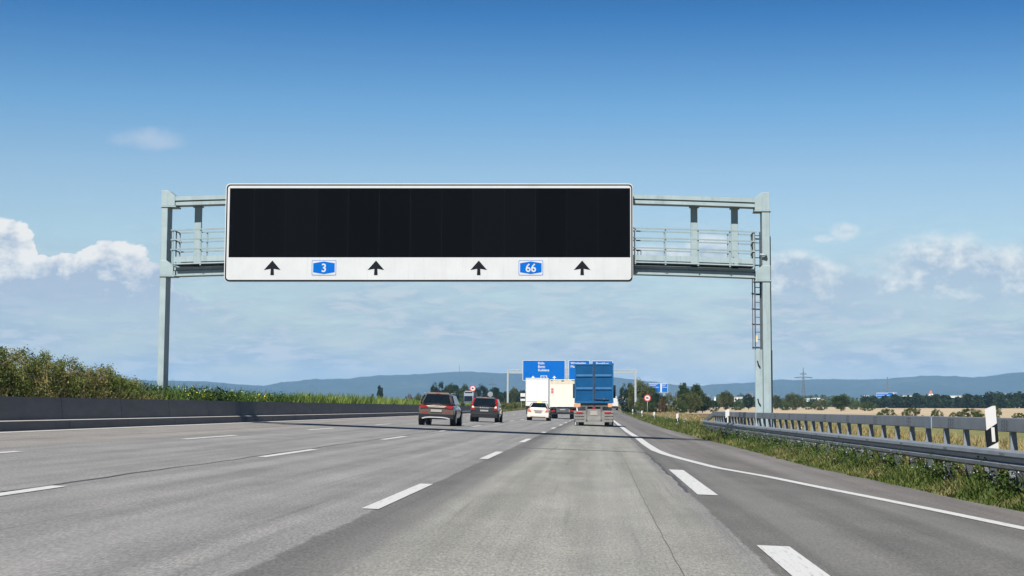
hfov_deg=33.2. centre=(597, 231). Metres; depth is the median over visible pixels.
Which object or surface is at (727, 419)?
delineator post
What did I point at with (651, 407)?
bush
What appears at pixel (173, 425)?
edge line
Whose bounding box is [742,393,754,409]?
tree
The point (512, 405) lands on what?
median hedge
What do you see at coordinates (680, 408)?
bush
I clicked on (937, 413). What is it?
bush
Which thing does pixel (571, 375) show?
direction sign
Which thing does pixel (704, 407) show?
tree
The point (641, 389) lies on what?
tree
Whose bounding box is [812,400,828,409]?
bush
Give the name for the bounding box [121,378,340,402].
median weeds
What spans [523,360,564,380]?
direction sign
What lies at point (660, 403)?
bush
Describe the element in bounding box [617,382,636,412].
tree
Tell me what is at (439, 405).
car
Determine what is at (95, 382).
bramble bush
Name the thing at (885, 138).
sky
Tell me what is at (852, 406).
bush
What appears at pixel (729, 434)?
verge weeds
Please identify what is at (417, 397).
bush
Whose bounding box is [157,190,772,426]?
sign gantry
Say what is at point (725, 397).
tree
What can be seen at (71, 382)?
bramble bush
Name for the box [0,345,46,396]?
bramble bush
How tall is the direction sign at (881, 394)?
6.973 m
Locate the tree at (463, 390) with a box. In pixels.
[459,384,469,403]
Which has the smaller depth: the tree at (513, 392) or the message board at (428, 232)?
the message board at (428, 232)
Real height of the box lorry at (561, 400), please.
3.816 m
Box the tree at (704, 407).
[698,393,711,412]
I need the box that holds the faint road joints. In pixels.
[518,447,684,575]
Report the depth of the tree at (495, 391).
497.00 m
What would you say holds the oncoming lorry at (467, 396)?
on the opposite road
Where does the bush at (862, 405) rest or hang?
on the ground at (1005, 412)
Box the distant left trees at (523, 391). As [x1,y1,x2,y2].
[419,390,525,401]
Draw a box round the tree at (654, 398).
[648,393,667,412]
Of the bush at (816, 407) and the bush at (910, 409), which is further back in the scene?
the bush at (816, 407)
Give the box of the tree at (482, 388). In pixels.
[473,384,489,396]
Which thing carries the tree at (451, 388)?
on the ground at (1005, 412)
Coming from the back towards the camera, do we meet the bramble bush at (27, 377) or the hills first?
the hills
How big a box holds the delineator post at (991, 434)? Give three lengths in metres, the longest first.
1.711 x 0.184 x 0.133 m
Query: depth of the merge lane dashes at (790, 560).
14.16 m
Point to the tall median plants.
(361, 400)
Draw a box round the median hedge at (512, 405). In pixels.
[471,402,525,409]
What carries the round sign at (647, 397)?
on the ground at (1005, 412)
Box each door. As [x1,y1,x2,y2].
[550,384,574,405]
[576,365,592,400]
[595,365,611,400]
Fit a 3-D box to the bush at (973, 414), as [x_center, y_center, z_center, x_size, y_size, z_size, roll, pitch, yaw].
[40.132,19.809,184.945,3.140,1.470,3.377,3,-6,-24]
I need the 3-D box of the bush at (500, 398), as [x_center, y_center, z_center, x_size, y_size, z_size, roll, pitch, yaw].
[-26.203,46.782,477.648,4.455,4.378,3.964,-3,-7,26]
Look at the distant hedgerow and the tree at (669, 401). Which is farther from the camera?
the distant hedgerow
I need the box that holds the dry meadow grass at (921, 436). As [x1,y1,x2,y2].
[644,410,1023,475]
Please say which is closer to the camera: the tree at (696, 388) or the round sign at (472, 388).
the round sign at (472, 388)
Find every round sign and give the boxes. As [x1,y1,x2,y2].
[470,385,475,401]
[644,394,650,415]
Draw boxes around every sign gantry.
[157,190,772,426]
[507,365,635,412]
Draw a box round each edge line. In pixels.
[0,413,469,432]
[613,419,1023,529]
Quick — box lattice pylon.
[794,368,811,396]
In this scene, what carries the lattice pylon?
on the ground at (1005, 412)
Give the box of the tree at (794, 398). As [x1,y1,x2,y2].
[781,393,804,409]
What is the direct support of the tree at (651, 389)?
on the ground at (1005, 412)
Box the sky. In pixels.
[0,0,1023,385]
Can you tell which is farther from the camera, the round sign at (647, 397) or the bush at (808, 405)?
the bush at (808, 405)
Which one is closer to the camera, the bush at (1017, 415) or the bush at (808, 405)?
the bush at (1017, 415)
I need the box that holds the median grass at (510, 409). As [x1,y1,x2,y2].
[502,407,525,411]
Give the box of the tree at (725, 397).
[717,391,734,409]
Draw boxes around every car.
[418,392,464,425]
[470,397,504,422]
[526,400,552,420]
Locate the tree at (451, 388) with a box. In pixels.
[444,383,461,399]
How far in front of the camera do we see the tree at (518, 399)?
497.16 m
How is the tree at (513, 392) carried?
on the ground at (1005, 412)
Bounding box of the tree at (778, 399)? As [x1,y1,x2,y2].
[773,395,781,408]
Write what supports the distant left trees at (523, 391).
on the ground at (1005, 412)
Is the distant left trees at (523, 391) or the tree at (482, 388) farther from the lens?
the distant left trees at (523, 391)
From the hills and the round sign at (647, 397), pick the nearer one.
the round sign at (647, 397)
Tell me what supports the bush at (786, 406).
on the ground at (1005, 412)
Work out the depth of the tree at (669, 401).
308.19 m
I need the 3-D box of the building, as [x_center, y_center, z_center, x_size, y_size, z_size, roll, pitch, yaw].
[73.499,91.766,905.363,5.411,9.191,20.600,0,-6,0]
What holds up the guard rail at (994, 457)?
on the ground at (1005, 412)
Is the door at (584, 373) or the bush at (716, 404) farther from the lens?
the bush at (716, 404)
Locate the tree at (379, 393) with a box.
[376,385,381,397]
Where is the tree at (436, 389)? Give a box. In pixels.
[430,382,447,392]
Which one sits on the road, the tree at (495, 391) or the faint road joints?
the faint road joints
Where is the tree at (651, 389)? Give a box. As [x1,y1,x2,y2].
[639,383,659,411]
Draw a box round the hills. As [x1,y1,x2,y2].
[126,371,1023,403]
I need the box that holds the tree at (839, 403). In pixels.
[830,395,851,410]
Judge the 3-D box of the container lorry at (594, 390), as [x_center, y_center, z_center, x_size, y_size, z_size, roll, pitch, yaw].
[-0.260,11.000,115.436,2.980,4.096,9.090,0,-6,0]
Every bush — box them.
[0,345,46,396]
[2,344,85,397]
[32,355,91,397]
[63,361,119,398]
[84,368,136,398]
[123,375,159,398]
[414,393,422,400]
[497,392,511,402]
[632,398,655,412]
[658,397,665,412]
[671,399,688,412]
[707,401,719,411]
[729,401,744,409]
[778,402,792,409]
[802,401,812,409]
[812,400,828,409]
[848,402,858,409]
[858,402,875,410]
[876,409,896,414]
[901,406,922,415]
[930,408,943,415]
[956,408,984,416]
[988,404,1001,417]
[1011,413,1023,417]
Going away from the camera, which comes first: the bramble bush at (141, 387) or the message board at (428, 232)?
the bramble bush at (141, 387)
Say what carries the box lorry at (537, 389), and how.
on the road
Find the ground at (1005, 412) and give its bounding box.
[617,404,1023,503]
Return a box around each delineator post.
[725,409,729,422]
[985,406,998,487]
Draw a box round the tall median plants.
[272,390,471,405]
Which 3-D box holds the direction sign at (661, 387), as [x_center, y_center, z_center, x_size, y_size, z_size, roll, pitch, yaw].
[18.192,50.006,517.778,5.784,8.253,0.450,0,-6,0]
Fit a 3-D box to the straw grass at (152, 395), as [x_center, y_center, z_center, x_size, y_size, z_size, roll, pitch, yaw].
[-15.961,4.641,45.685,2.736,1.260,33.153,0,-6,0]
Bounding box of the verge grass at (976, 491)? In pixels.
[625,412,1023,511]
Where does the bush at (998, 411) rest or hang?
on the ground at (1005, 412)
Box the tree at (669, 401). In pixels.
[661,392,676,411]
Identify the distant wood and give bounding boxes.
[860,391,1023,407]
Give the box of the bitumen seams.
[0,417,687,491]
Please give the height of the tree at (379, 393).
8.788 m
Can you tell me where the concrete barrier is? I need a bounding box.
[0,396,470,431]
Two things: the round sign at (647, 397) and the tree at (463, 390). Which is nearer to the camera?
the round sign at (647, 397)
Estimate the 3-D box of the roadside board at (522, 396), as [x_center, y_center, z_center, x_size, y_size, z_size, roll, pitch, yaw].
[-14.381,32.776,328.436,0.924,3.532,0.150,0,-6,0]
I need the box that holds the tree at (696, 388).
[688,383,706,412]
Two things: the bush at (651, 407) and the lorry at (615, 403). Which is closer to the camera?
the bush at (651, 407)
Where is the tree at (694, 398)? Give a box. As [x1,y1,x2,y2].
[677,392,703,412]
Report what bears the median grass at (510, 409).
on the ground at (1005, 412)
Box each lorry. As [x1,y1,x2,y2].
[464,391,476,402]
[526,378,550,415]
[549,379,575,418]
[573,362,615,425]
[612,396,617,409]
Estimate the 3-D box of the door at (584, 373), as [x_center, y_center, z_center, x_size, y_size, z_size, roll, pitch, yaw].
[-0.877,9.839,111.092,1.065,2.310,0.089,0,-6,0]
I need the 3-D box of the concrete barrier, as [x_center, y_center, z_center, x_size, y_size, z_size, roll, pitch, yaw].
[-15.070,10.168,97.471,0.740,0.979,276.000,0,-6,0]
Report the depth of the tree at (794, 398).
496.71 m
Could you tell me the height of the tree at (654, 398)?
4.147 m
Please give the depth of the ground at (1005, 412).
362.81 m
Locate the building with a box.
[734,396,743,400]
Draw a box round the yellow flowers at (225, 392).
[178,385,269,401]
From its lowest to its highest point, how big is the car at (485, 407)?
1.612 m
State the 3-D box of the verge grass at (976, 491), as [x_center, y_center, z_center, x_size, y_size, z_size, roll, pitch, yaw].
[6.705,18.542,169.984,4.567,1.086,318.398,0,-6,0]
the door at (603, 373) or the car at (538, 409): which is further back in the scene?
the car at (538, 409)
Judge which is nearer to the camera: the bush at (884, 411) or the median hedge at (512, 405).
the bush at (884, 411)
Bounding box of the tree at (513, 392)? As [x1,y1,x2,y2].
[509,386,519,401]
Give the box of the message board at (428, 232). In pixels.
[224,183,632,281]
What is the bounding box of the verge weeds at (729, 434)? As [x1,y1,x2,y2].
[648,416,1023,498]
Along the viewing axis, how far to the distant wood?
672.69 m
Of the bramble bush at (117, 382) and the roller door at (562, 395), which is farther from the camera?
the roller door at (562, 395)
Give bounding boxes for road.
[0,408,1023,575]
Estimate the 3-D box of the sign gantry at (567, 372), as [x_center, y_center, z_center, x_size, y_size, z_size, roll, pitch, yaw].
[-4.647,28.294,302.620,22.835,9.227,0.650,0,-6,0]
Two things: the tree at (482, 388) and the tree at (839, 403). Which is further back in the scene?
the tree at (482, 388)
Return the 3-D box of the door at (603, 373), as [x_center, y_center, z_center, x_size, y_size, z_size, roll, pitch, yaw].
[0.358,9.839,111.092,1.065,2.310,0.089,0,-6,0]
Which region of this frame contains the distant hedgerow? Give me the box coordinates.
[707,393,867,406]
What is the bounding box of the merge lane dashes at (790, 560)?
[669,469,829,575]
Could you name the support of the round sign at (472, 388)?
on the ground at (1005, 412)
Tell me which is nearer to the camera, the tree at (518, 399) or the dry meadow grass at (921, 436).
the dry meadow grass at (921, 436)
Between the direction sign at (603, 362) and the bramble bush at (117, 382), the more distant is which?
the direction sign at (603, 362)
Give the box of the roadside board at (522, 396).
[520,393,524,405]
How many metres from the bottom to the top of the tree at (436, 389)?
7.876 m
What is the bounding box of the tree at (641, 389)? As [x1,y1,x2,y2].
[627,377,650,411]
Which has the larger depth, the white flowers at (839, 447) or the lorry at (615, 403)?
the lorry at (615, 403)
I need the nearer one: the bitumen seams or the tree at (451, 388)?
the bitumen seams
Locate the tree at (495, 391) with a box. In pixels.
[490,387,501,398]
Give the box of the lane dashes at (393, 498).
[0,414,573,508]
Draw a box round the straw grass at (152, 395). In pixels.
[0,385,175,399]
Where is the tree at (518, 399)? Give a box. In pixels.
[515,393,525,401]
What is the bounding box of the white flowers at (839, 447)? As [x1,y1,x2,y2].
[658,414,1018,481]
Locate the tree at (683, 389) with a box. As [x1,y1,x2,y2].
[674,383,689,408]
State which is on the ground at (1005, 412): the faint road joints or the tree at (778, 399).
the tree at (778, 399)
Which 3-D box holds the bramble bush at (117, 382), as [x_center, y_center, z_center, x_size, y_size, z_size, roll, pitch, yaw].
[-16.166,5.402,56.169,2.434,1.923,3.966,0,-6,0]
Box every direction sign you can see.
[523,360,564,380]
[568,360,589,378]
[592,361,612,363]
[649,383,667,394]
[876,392,896,397]
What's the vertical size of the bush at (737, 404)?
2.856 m
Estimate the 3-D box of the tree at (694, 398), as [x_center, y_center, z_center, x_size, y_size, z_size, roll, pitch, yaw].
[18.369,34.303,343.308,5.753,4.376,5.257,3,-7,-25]

